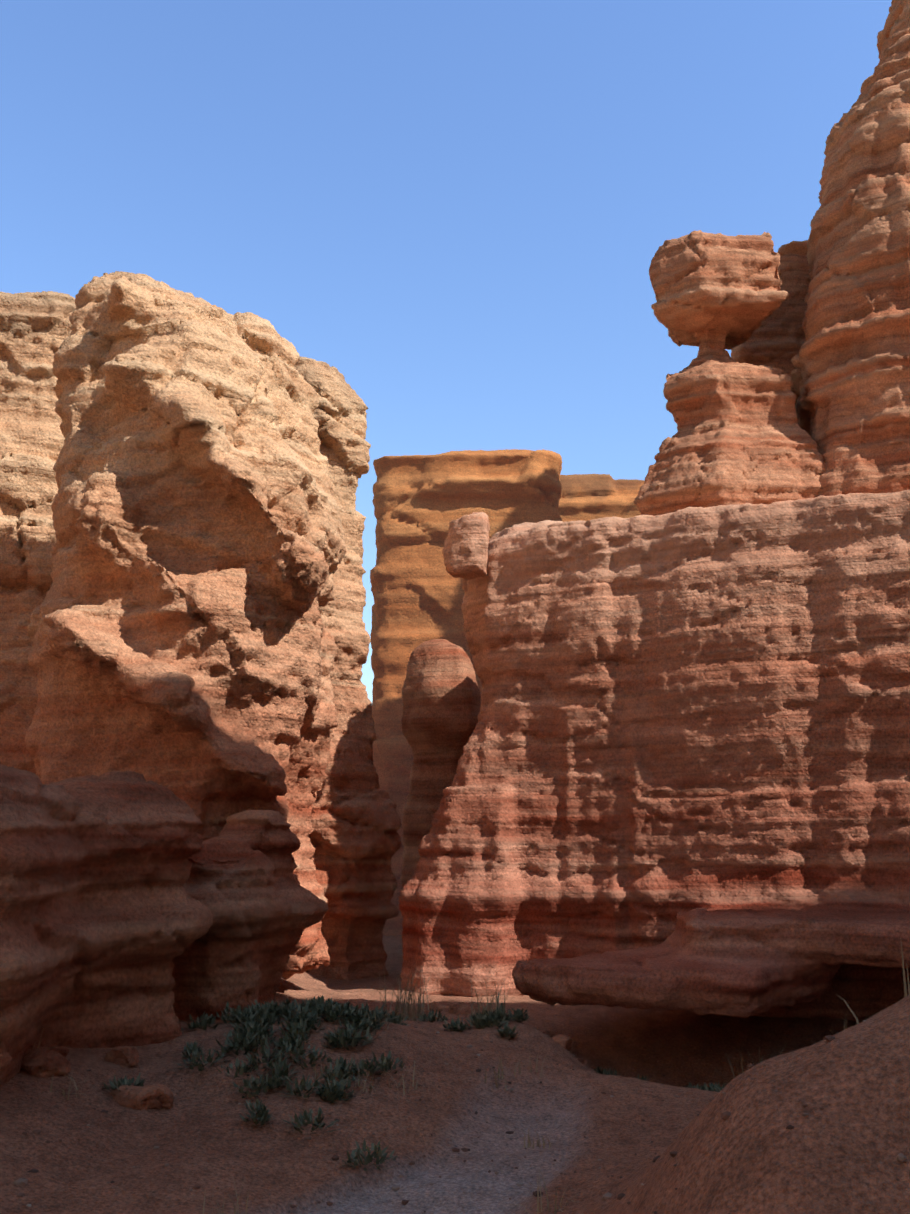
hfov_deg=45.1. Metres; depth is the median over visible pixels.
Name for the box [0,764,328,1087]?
rock
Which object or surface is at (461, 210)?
sky
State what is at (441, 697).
hoodoo rock
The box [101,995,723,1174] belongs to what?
green plants
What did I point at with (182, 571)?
cliff
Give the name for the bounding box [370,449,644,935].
rock
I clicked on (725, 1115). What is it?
scattered stones
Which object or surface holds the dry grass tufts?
on the terrain
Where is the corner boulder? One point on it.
(465, 552)
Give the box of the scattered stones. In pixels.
[13,1015,906,1213]
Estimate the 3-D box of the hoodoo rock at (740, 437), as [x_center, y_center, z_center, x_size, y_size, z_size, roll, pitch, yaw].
[4.949,-3.093,17.520,2.816,6.089,4.882,-11,-16,43]
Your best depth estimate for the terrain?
5.88 m
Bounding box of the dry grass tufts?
[2,938,909,1213]
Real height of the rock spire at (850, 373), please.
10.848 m
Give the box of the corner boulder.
[442,512,489,579]
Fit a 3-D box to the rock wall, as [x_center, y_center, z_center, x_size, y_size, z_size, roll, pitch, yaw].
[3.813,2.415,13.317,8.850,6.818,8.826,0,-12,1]
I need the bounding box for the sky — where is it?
[0,0,891,701]
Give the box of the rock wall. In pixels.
[399,490,909,1019]
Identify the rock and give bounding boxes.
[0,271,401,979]
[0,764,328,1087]
[21,1001,604,1109]
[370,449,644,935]
[400,639,480,888]
[633,230,826,515]
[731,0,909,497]
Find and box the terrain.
[0,935,909,1213]
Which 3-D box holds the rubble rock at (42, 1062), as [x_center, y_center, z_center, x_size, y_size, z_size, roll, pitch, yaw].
[-0.088,3.608,8.782,7.115,1.062,3.653,5,-13,-22]

